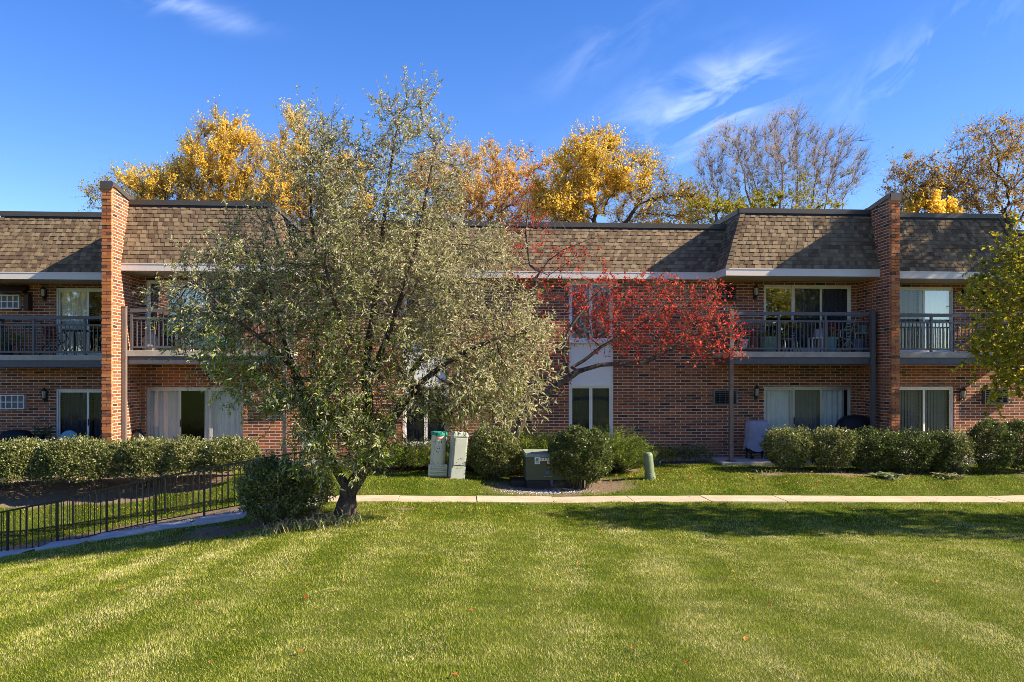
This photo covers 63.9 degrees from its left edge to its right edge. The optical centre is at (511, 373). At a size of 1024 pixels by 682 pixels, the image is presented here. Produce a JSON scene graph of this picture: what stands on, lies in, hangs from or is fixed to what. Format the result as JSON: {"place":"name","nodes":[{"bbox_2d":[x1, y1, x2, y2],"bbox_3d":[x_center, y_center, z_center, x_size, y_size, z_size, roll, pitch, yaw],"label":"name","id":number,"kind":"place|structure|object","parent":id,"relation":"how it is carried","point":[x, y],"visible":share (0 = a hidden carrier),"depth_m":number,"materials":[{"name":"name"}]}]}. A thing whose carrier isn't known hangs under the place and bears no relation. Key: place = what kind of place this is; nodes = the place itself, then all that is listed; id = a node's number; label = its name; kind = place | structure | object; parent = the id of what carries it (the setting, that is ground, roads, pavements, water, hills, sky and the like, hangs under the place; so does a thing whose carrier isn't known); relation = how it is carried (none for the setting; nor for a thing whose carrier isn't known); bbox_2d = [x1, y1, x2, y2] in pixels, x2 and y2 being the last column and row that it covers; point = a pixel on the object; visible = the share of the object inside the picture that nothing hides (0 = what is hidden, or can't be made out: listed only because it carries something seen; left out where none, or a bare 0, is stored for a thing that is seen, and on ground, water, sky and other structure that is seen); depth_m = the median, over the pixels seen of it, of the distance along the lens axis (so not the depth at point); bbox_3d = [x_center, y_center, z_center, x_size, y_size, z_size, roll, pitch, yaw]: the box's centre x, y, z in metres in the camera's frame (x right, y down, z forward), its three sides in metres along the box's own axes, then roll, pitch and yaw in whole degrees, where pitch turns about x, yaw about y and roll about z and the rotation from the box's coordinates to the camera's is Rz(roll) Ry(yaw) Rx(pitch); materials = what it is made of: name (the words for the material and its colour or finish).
{"place":"outdoors","nodes":[
{"label":"outdoors","id":0,"kind":"place"},
{"bbox_2d":[142,330,157,349],"bbox_3d":[-9.505,-0.880,21.613,0.431,0.560,0.277,0,0,-4],"label":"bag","id":1,"kind":"object","parent":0,"point":[148,339],"visible":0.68,"depth_m":21.52,"materials":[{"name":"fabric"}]},
{"bbox_2d":[194,328,226,350],"bbox_3d":[-8.005,-0.910,21.834,0.760,0.620,0.480,0,0,-4],"label":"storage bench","id":2,"kind":"object","parent":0,"point":[207,340],"visible":0.1,"depth_m":21.60,"materials":[{"name":"grey plastic"}]},
{"bbox_2d":[0,459,1023,681],"bbox_3d":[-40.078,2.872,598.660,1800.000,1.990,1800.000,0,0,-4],"label":"ground","id":3,"kind":"structure","parent":0,"point":[10,493],"depth_m":9.61,"materials":[{"name":"green plant"}]},
{"bbox_2d":[34,510,244,547],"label":"pebbles","id":4,"kind":"object","parent":3,"relation":"on","point":[195,518],"visible":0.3,"depth_m":16.28,"materials":[{"name":"grey gravel"}]},
{"bbox_2d":[3,456,283,537],"bbox_3d":[-8.128,2.798,17.246,7.301,2.297,0.044,0,0,-4],"label":"fence","id":5,"kind":"object","parent":3,"relation":"on","point":[130,502],"visible":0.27,"depth_m":17.25,"materials":[{"name":"black metal"}]},
{"bbox_2d":[0,433,297,496],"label":"hedge","id":6,"kind":"object","parent":3,"relation":"on","point":[171,454],"visible":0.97,"depth_m":18.27,"materials":[{"name":"green plant"}]},
{"bbox_2d":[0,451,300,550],"bbox_3d":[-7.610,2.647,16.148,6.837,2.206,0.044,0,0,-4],"label":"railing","id":7,"kind":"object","parent":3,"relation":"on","point":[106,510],"visible":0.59,"depth_m":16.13,"materials":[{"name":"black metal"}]},
{"bbox_2d":[71,141,242,211],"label":"locust tree","id":8,"kind":"object","parent":3,"relation":"on","point":[90,190],"visible":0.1,"depth_m":40.27,"materials":[{"name":"yellow plant"}]},
{"bbox_2d":[0,500,316,556],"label":"path","id":9,"kind":"structure","parent":3,"relation":"on","point":[204,520],"depth_m":15.60,"materials":[{"name":"concrete"}]},
{"bbox_2d":[109,95,306,213],"bbox_3d":[-13.648,-5.125,37.116,8.932,15.331,5.000,0,0,-4],"label":"maple tree","id":10,"kind":"object","parent":3,"relation":"on","point":[228,148],"visible":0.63,"depth_m":36.45,"materials":[{"name":"yellow plant"}]},
{"bbox_2d":[230,447,319,524],"bbox_3d":[-4.314,2.053,15.024,1.606,1.406,1.527,0,0,-4],"label":"bush","id":11,"kind":"object","parent":3,"relation":"on","point":[265,489],"visible":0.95,"depth_m":14.68,"materials":[{"name":"green plant"}]},
{"bbox_2d":[247,516,316,534],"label":"iris clump","id":12,"kind":"object","parent":3,"relation":"on","point":[281,525],"visible":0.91,"depth_m":14.00,"materials":[{"name":"green plant"}]},
{"bbox_2d":[302,437,313,465],"bbox_3d":[-5.447,2.075,21.995,0.340,0.770,0.240,0,0,-4],"label":"meter cabinet","id":13,"kind":"object","parent":3,"relation":"on","point":[307,449],"visible":0.21,"depth_m":21.89,"materials":[{"name":"grey metal"}]},
{"bbox_2d":[284,510,334,530],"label":"iris clump","id":14,"kind":"object","parent":3,"relation":"on","point":[306,525],"visible":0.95,"depth_m":14.05,"materials":[{"name":"green plant"}]},
{"bbox_2d":[280,464,339,512],"bbox_3d":[-3.793,2.145,15.549,1.158,1.037,1.154,0,0,39],"label":"bush","id":15,"kind":"object","parent":3,"relation":"on","point":[320,497],"visible":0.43,"depth_m":15.45,"materials":[{"name":"green plant"}]},
{"bbox_2d":[262,93,380,226],"bbox_3d":[-9.004,-5.568,39.409,6.374,16.216,4.454,0,0,13],"label":"maple tree","id":16,"kind":"object","parent":3,"relation":"on","point":[297,149],"visible":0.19,"depth_m":39.11,"materials":[{"name":"yellow plant"}]},
{"bbox_2d":[312,506,369,530],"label":"iris clump","id":17,"kind":"object","parent":3,"relation":"on","point":[348,519],"visible":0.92,"depth_m":14.24,"materials":[{"name":"green plant"}]},
{"bbox_2d":[132,63,571,517],"bbox_3d":[-2.706,-1.380,14.519,7.598,8.012,4.068,0,0,-4],"label":"olive tree","id":18,"kind":"object","parent":3,"relation":"on","point":[477,384],"visible":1,"depth_m":14.05,"materials":[{"name":"green plant"}]},
{"bbox_2d":[365,431,449,470],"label":"juniper","id":19,"kind":"object","parent":3,"relation":"on","point":[413,464],"visible":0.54,"depth_m":20.05,"materials":[{"name":"green plant"}]},
{"bbox_2d":[428,431,447,476],"bbox_3d":[-1.738,1.882,19.321,0.440,1.070,0.411,3,-1,-10],"label":"utility pedestal","id":20,"kind":"object","parent":3,"relation":"on","point":[438,459],"visible":0.98,"depth_m":19.16,"materials":[{"name":"beige plastic"}]},
{"bbox_2d":[448,431,468,478],"bbox_3d":[-1.258,1.895,19.129,0.377,1.102,0.336,5,-1,-16],"label":"utility pedestal","id":21,"kind":"object","parent":3,"relation":"on","point":[457,459],"visible":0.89,"depth_m":18.98,"materials":[{"name":"grey metal"}]},
{"bbox_2d":[454,438,465,464],"bbox_3d":[-1.200,1.799,18.980,0.258,0.622,0.012,5,-1,-16],"label":"door","id":22,"kind":"structure","parent":21,"relation":"in","point":[460,446],"depth_m":18.98,"materials":[{"name":"grey metal"}]},
{"bbox_2d":[417,435,501,470],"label":"juniper","id":23,"kind":"object","parent":3,"relation":"on","point":[469,468],"visible":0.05,"depth_m":20.54,"materials":[{"name":"green plant"}]},
{"bbox_2d":[399,132,578,221],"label":"elm tree","id":24,"kind":"object","parent":3,"relation":"on","point":[497,181],"visible":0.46,"depth_m":43.28,"materials":[{"name":"orange plant"}]},
{"bbox_2d":[466,425,522,479],"bbox_3d":[-0.406,1.871,19.522,1.467,1.355,1.268,0,0,-4],"label":"bush","id":25,"kind":"object","parent":3,"relation":"on","point":[509,460],"visible":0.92,"depth_m":19.17,"materials":[{"name":"green plant"}]},
{"bbox_2d":[0,181,1023,467],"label":"apartment building","id":26,"kind":"structure","parent":3,"relation":"on","point":[886,271],"depth_m":22.91,"materials":[{"name":"brick"}]},
{"bbox_2d":[1,329,18,354],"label":"flower pot","id":27,"kind":"object","parent":26,"relation":"on","point":[6,346],"visible":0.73,"depth_m":22.81,"materials":[{"name":"black ceramic"}]},
{"bbox_2d":[7,334,23,354],"bbox_3d":[-13.877,-0.854,23.013,0.477,0.668,0.505,0,0,40],"label":"flower pot","id":28,"kind":"object","parent":26,"relation":"on","point":[18,346],"visible":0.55,"depth_m":22.95,"materials":[{"name":"ceramic"}]},
{"bbox_2d":[39,321,66,354],"bbox_3d":[-12.886,-0.998,23.087,0.562,0.972,0.468,0,0,19],"label":"folding chair","id":29,"kind":"object","parent":26,"relation":"on","point":[47,331],"visible":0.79,"depth_m":23.08,"materials":[{"name":"black metal"}]},
{"bbox_2d":[62,330,88,354],"bbox_3d":[-12.295,-0.872,23.130,0.690,0.717,0.690,0,0,-4],"label":"bistro table","id":30,"kind":"object","parent":26,"relation":"on","point":[74,338],"visible":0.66,"depth_m":23.04,"materials":[{"name":"black metal"}]},
{"bbox_2d":[56,389,102,456],"bbox_3d":[-11.878,1.420,23.898,2.570,1.960,0.225,0,0,-4],"label":"sliding door","id":31,"kind":"structure","parent":26,"relation":"in","point":[76,403],"depth_m":23.92,"materials":[{"name":"clear glass"}]},
{"bbox_2d":[56,288,102,354],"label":"sliding door","id":32,"kind":"structure","parent":26,"relation":"in","point":[75,301],"depth_m":23.92,"materials":[{"name":"clear glass"}]},
{"bbox_2d":[158,316,176,349],"bbox_3d":[-9.095,-1.078,21.788,0.562,0.972,0.468,0,0,-21],"label":"folding chair","id":33,"kind":"object","parent":26,"relation":"on","point":[165,341],"visible":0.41,"depth_m":21.58,"materials":[{"name":"black metal"}]},
{"bbox_2d":[172,333,180,350],"bbox_3d":[-8.727,-0.885,21.651,0.455,0.569,0.433,0,0,-43],"label":"flower pot","id":34,"kind":"object","parent":26,"relation":"on","point":[178,345],"visible":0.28,"depth_m":21.57,"materials":[{"name":"ceramic"}]},
{"bbox_2d":[147,387,242,457],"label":"sliding door","id":35,"kind":"structure","parent":26,"relation":"in","point":[171,411],"depth_m":22.53,"materials":[{"name":"glass"}]},
{"bbox_2d":[147,280,242,350],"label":"sliding door","id":36,"kind":"structure","parent":26,"relation":"in","point":[150,283],"depth_m":22.46,"materials":[{"name":"white glass"}]},
{"bbox_2d":[403,279,448,445],"bbox_3d":[-2.388,-0.285,22.799,1.300,4.670,0.275,0,0,-4],"label":"window","id":37,"kind":"structure","parent":26,"relation":"in","point":[433,426],"depth_m":22.88,"materials":[{"name":"white glass"}]},
{"bbox_2d":[569,280,612,436],"bbox_3d":[2.211,-0.285,23.107,1.300,4.670,0.275,0,0,-4],"label":"window","id":38,"kind":"structure","parent":26,"relation":"in","point":[591,391],"depth_m":23.12,"materials":[{"name":"white glass"}]},
{"bbox_2d":[739,339,748,347],"bbox_3d":[6.402,-0.840,22.678,0.259,0.240,0.259,0,0,-4],"label":"flower pot","id":39,"kind":"object","parent":26,"relation":"on","point":[747,340],"visible":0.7,"depth_m":22.60,"materials":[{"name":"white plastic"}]},
{"bbox_2d":[746,331,763,351],"bbox_3d":[6.730,-0.904,22.822,0.543,0.608,0.431,0,0,-39],"label":"flower pot","id":40,"kind":"object","parent":26,"relation":"on","point":[751,344],"visible":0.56,"depth_m":22.70,"materials":[{"name":"ceramic"}]},
{"bbox_2d":[758,331,781,351],"bbox_3d":[7.049,-0.905,22.649,0.695,0.611,0.637,0,0,-37],"label":"flower pot","id":41,"kind":"object","parent":26,"relation":"on","point":[770,343],"visible":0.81,"depth_m":22.46,"materials":[{"name":"teal ceramic"}]},
{"bbox_2d":[758,328,791,351],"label":"balcony plant","id":42,"kind":"object","parent":26,"relation":"on","point":[782,334],"visible":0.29,"depth_m":22.90,"materials":[{"name":"green plant"}]},
{"bbox_2d":[781,338,793,351],"bbox_3d":[7.614,-0.790,22.860,0.360,0.380,0.300,0,0,-4],"label":"side table","id":43,"kind":"object","parent":26,"relation":"on","point":[782,339],"visible":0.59,"depth_m":22.72,"materials":[{"name":"white plastic"}]},
{"bbox_2d":[781,283,801,332],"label":"hanging plant","id":44,"kind":"object","parent":26,"relation":"hanging from","point":[790,328],"visible":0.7,"depth_m":22.72,"materials":[{"name":"green plant"}]},
{"bbox_2d":[785,328,800,351],"bbox_3d":[7.846,-0.958,22.968,0.351,0.729,0.422,0,0,6],"label":"folding chair","id":45,"kind":"object","parent":26,"relation":"on","point":[786,341],"visible":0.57,"depth_m":23.04,"materials":[{"name":"black metal"}]},
{"bbox_2d":[764,386,850,455],"bbox_3d":[8.439,1.350,23.574,2.570,1.980,0.225,0,0,-4],"label":"sliding door","id":46,"kind":"structure","parent":26,"relation":"in","point":[810,406],"depth_m":23.64,"materials":[{"name":"glass"}]},
{"bbox_2d":[764,285,850,351],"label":"sliding door","id":47,"kind":"structure","parent":26,"relation":"in","point":[805,298],"depth_m":23.68,"materials":[{"name":"clear glass"}]},
{"bbox_2d":[808,338,822,351],"bbox_3d":[8.405,-0.800,22.762,0.340,0.400,0.300,0,0,-4],"label":"stool","id":48,"kind":"object","parent":26,"relation":"on","point":[812,343],"visible":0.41,"depth_m":22.65,"materials":[{"name":"white plastic"}]},
{"bbox_2d":[813,329,822,337],"bbox_3d":[8.494,-1.122,22.768,0.250,0.240,0.210,0,0,-4],"label":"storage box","id":49,"kind":"object","parent":48,"relation":"on","point":[817,333],"visible":0.77,"depth_m":22.68,"materials":[{"name":"grey plastic"}]},
{"bbox_2d":[820,322,842,351],"bbox_3d":[9.015,-1.054,23.195,0.444,0.924,0.534,0,0,-6],"label":"folding chair","id":50,"kind":"object","parent":26,"relation":"on","point":[832,335],"visible":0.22,"depth_m":23.31,"materials":[{"name":"metal"}]},
{"bbox_2d":[822,327,841,351],"bbox_3d":[8.822,-0.965,22.842,0.624,0.730,0.562,0,0,-37],"label":"flower pot","id":51,"kind":"object","parent":26,"relation":"on","point":[832,341],"visible":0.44,"depth_m":22.64,"materials":[{"name":"blue ceramic"}]},
{"bbox_2d":[833,317,855,351],"bbox_3d":[9.303,-1.078,22.973,0.562,0.972,0.468,0,0,-4],"label":"folding chair","id":52,"kind":"object","parent":26,"relation":"on","point":[848,328],"visible":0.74,"depth_m":22.88,"materials":[{"name":"metal"}]},
{"bbox_2d":[852,339,864,351],"bbox_3d":[9.608,-0.785,22.793,0.346,0.370,0.346,0,0,-4],"label":"flower pot","id":53,"kind":"object","parent":26,"relation":"on","point":[856,343],"visible":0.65,"depth_m":22.68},
{"bbox_2d":[849,333,867,351],"bbox_3d":[9.826,-0.875,23.058,0.620,0.550,0.350,0,0,-4],"label":"side table","id":54,"kind":"object","parent":26,"relation":"on","point":[855,338],"visible":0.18,"depth_m":22.95,"materials":[{"name":"white plastic"}]},
{"bbox_2d":[856,318,866,332],"bbox_3d":[9.832,-1.356,23.015,0.441,0.408,0.412,0,0,8],"label":"flower pot","id":55,"kind":"object","parent":54,"relation":"on","point":[863,326],"visible":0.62,"depth_m":22.96,"materials":[{"name":"teal"}]},
{"bbox_2d":[836,287,952,351],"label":"sliding door","id":56,"kind":"structure","parent":26,"relation":"in","point":[931,299],"depth_m":24.17,"materials":[{"name":"clear glass"}]},
{"bbox_2d":[844,387,952,453],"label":"sliding door","id":57,"kind":"structure","parent":26,"relation":"in","point":[914,393],"depth_m":24.19,"materials":[{"name":"clear glass"}]},
{"bbox_2d":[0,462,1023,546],"bbox_3d":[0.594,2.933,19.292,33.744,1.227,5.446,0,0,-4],"label":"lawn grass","id":58,"kind":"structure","parent":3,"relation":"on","point":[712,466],"depth_m":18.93,"materials":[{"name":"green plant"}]},
{"bbox_2d":[5,465,1023,675],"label":"fallen leaves","id":59,"kind":"object","parent":3,"relation":"on","point":[305,596],"visible":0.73,"depth_m":15.67,"materials":[{"name":"brown plant"}]},
{"bbox_2d":[486,420,568,472],"bbox_3d":[0.611,1.834,20.715,2.852,1.364,2.288,0,0,-4],"label":"juniper","id":60,"kind":"object","parent":3,"relation":"on","point":[526,440],"visible":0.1,"depth_m":20.42,"materials":[{"name":"green plant"}]},
{"bbox_2d":[509,449,583,488],"bbox_3d":[0.793,2.235,19.055,1.660,0.900,0.918,0,0,-4],"label":"transformer box","id":61,"kind":"object","parent":3,"relation":"on","point":[538,473],"visible":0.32,"depth_m":18.64,"materials":[{"name":"green metal"}]},
{"bbox_2d":[494,488,601,494],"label":"pebbles","id":62,"kind":"object","parent":3,"relation":"on","point":[550,492],"visible":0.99,"depth_m":18.07,"materials":[{"name":"grey gravel"}]},
{"bbox_2d":[547,423,614,489],"bbox_3d":[1.552,1.870,18.595,1.553,1.538,1.358,0,0,-4],"label":"bush","id":63,"kind":"object","parent":3,"relation":"on","point":[576,438],"visible":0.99,"depth_m":18.25,"materials":[{"name":"green plant"}]},
{"bbox_2d":[516,110,718,223],"bbox_3d":[5.211,-5.046,40.434,10.250,15.172,5.484,0,0,-4],"label":"maple tree","id":64,"kind":"object","parent":3,"relation":"on","point":[588,157],"visible":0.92,"depth_m":39.78,"materials":[{"name":"yellow plant"}]},
{"bbox_2d":[582,423,660,472],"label":"juniper","id":65,"kind":"object","parent":3,"relation":"on","point":[628,451],"visible":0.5,"depth_m":20.21,"materials":[{"name":"green plant"}]},
{"bbox_2d":[492,141,753,441],"bbox_3d":[2.755,-1.796,20.468,6.650,8.186,2.295,0,0,-4],"label":"crabapple tree","id":66,"kind":"object","parent":3,"relation":"on","point":[575,372],"visible":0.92,"depth_m":20.30,"materials":[{"name":"red plant"}]},
{"bbox_2d":[643,452,655,479],"bbox_3d":[3.210,2.159,19.258,0.260,0.655,0.260,-6,0,-4],"label":"marker post","id":67,"kind":"object","parent":3,"relation":"on","point":[649,473],"visible":0.98,"depth_m":19.16,"materials":[{"name":"green plastic"}]},
{"bbox_2d":[649,443,678,463],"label":"weed clump","id":68,"kind":"object","parent":3,"relation":"on","point":[661,456],"visible":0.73,"depth_m":22.46,"materials":[{"name":"green plant"}]},
{"bbox_2d":[663,443,692,462],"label":"weed clump","id":69,"kind":"object","parent":3,"relation":"on","point":[681,454],"visible":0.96,"depth_m":22.51,"materials":[{"name":"green plant"}]},
{"bbox_2d":[684,440,716,462],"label":"weed clump","id":70,"kind":"object","parent":3,"relation":"on","point":[696,448],"visible":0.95,"depth_m":22.52,"materials":[{"name":"green plant"}]},
{"bbox_2d":[681,190,749,223],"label":"bushy tree","id":71,"kind":"object","parent":3,"relation":"on","point":[729,206],"visible":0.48,"depth_m":37.48,"materials":[{"name":"green plant"}]},
{"bbox_2d":[751,468,781,473],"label":"hosta","id":72,"kind":"object","parent":3,"relation":"on","point":[764,470],"visible":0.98,"depth_m":20.35,"materials":[{"name":"green plant"}]},
{"bbox_2d":[685,97,879,219],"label":"bare tree","id":73,"kind":"object","parent":3,"relation":"on","point":[776,156],"visible":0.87,"depth_m":40.37,"materials":[{"name":"brown plant"}]},
{"bbox_2d":[721,171,847,216],"bbox_3d":[12.774,-3.570,38.825,6.339,12.220,2.649,0,0,-4],"label":"bushy tree","id":74,"kind":"object","parent":3,"relation":"on","point":[757,200],"visible":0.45,"depth_m":38.43,"materials":[{"name":"green plant"}]},
{"bbox_2d":[758,423,818,470],"bbox_3d":[6.996,1.864,20.703,1.497,1.246,1.250,0,0,-4],"label":"bush","id":75,"kind":"object","parent":3,"relation":"on","point":[776,449],"visible":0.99,"depth_m":20.43,"materials":[{"name":"green plant"}]},
{"bbox_2d":[801,424,862,471],"bbox_3d":[8.040,1.882,20.682,1.518,1.260,1.275,0,0,-4],"label":"bush","id":76,"kind":"object","parent":3,"relation":"on","point":[841,456],"visible":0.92,"depth_m":20.38,"materials":[{"name":"green plant"}]},
{"bbox_2d":[839,425,904,471],"bbox_3d":[9.129,1.915,20.847,1.576,1.258,1.245,0,0,-4],"label":"bush","id":77,"kind":"object","parent":3,"relation":"on","point":[873,434],"visible":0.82,"depth_m":20.53,"materials":[{"name":"green plant"}]},
{"bbox_2d":[871,471,905,480],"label":"hosta","id":78,"kind":"object","parent":3,"relation":"on","point":[886,475],"visible":1,"depth_m":19.88,"materials":[{"name":"green plant"}]},
{"bbox_2d":[876,427,946,473],"bbox_3d":[10.058,1.949,20.837,1.533,1.241,1.291,0,0,-4],"label":"bush","id":79,"kind":"object","parent":3,"relation":"on","point":[909,438],"visible":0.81,"depth_m":20.49,"materials":[{"name":"green plant"}]},
{"bbox_2d":[900,186,964,212],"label":"bushy tree","id":80,"kind":"object","parent":3,"relation":"on","point":[934,204],"visible":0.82,"depth_m":35.94,"materials":[{"name":"yellow plant"}]},
{"bbox_2d":[875,145,992,212],"bbox_3d":[18.964,-3.901,37.489,4.970,12.882,4.443,0,0,-4],"label":"locust tree","id":81,"kind":"object","parent":3,"relation":"on","point":[932,182],"visible":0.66,"depth_m":36.76,"materials":[{"name":"yellow plant"}]},
{"bbox_2d":[914,428,966,472],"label":"bush","id":82,"kind":"object","parent":3,"relation":"on","point":[938,466],"visible":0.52,"depth_m":20.62,"materials":[{"name":"green plant"}]},
{"bbox_2d":[930,471,966,480],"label":"hosta","id":83,"kind":"object","parent":3,"relation":"on","point":[954,476],"visible":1,"depth_m":20.09,"materials":[{"name":"green plant"}]},
{"bbox_2d":[939,426,978,474],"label":"bush","id":84,"kind":"object","parent":3,"relation":"on","point":[963,459],"visible":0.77,"depth_m":20.49,"materials":[{"name":"green plant"}]},
{"bbox_2d":[941,108,1023,229],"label":"locust tree","id":85,"kind":"object","parent":3,"relation":"on","point":[1000,159],"visible":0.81,"depth_m":37.31,"materials":[{"name":"brown plant"}]},
{"bbox_2d":[946,210,1023,422],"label":"lime tree","id":86,"kind":"object","parent":3,"relation":"on","point":[1013,265],"visible":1,"depth_m":14.44,"materials":[{"name":"green plant"}]},
{"bbox_2d":[964,417,1022,473],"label":"bush","id":87,"kind":"object","parent":3,"relation":"on","point":[1000,447],"visible":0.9,"depth_m":20.68,"materials":[{"name":"green plant"}]},
{"bbox_2d":[993,418,1023,471],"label":"bush","id":88,"kind":"object","parent":3,"relation":"on","point":[1015,424],"visible":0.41,"depth_m":20.98,"materials":[{"name":"green plant"}]},
{"bbox_2d":[0,0,1023,229],"label":"sky","id":89,"kind":"structure","parent":0,"point":[83,83],"materials":[{"name":"blue"}]},
{"bbox_2d":[90,454,1019,469],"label":"patio","id":90,"kind":"structure","parent":0,"point":[755,460],"depth_m":22.20,"materials":[{"name":"concrete"}]},
{"bbox_2d":[0,430,34,442],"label":"covered grill","id":91,"kind":"object","parent":90,"relation":"on","point":[8,434],"visible":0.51,"depth_m":22.63,"materials":[{"name":"black fabric"}]},
{"bbox_2d":[32,416,53,460],"bbox_3d":[-13.081,1.802,22.892,0.559,1.237,0.554,0,0,18],"label":"hoop planter","id":92,"kind":"object","parent":90,"relation":"on","point":[43,436],"visible":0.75,"depth_m":22.86,"materials":[{"name":"black plastic"}]},
{"bbox_2d":[60,430,80,455],"bbox_3d":[-12.206,1.989,22.635,0.509,0.866,0.512,0,0,-4],"label":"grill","id":93,"kind":"object","parent":90,"relation":"on","point":[67,433],"visible":0.25,"depth_m":22.63,"materials":[{"name":"blue metal"}]},
{"bbox_2d":[130,429,144,461],"bbox_3d":[-9.876,1.928,21.696,0.524,0.951,0.418,0,0,-4],"label":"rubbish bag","id":94,"kind":"object","parent":90,"relation":"on","point":[136,432],"visible":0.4,"depth_m":21.60,"materials":[{"name":"black plastic"}]},
{"bbox_2d":[743,420,768,458],"bbox_3d":[6.782,1.806,22.755,0.723,1.068,0.576,0,0,-4],"label":"covered grill","id":95,"kind":"object","parent":90,"relation":"on","point":[754,431],"visible":0.8,"depth_m":22.53,"materials":[{"name":"grey fabric"}]},
{"bbox_2d":[835,415,869,453],"bbox_3d":[9.544,1.746,22.889,1.058,1.188,0.608,0,0,-4],"label":"covered grill","id":96,"kind":"object","parent":90,"relation":"on","point":[851,422],"visible":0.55,"depth_m":22.65,"materials":[{"name":"black fabric"}]},
{"bbox_2d":[328,495,1023,503],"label":"sidewalk","id":97,"kind":"structure","parent":0,"point":[780,499],"depth_m":17.38,"materials":[{"name":"concrete"}]}
]}

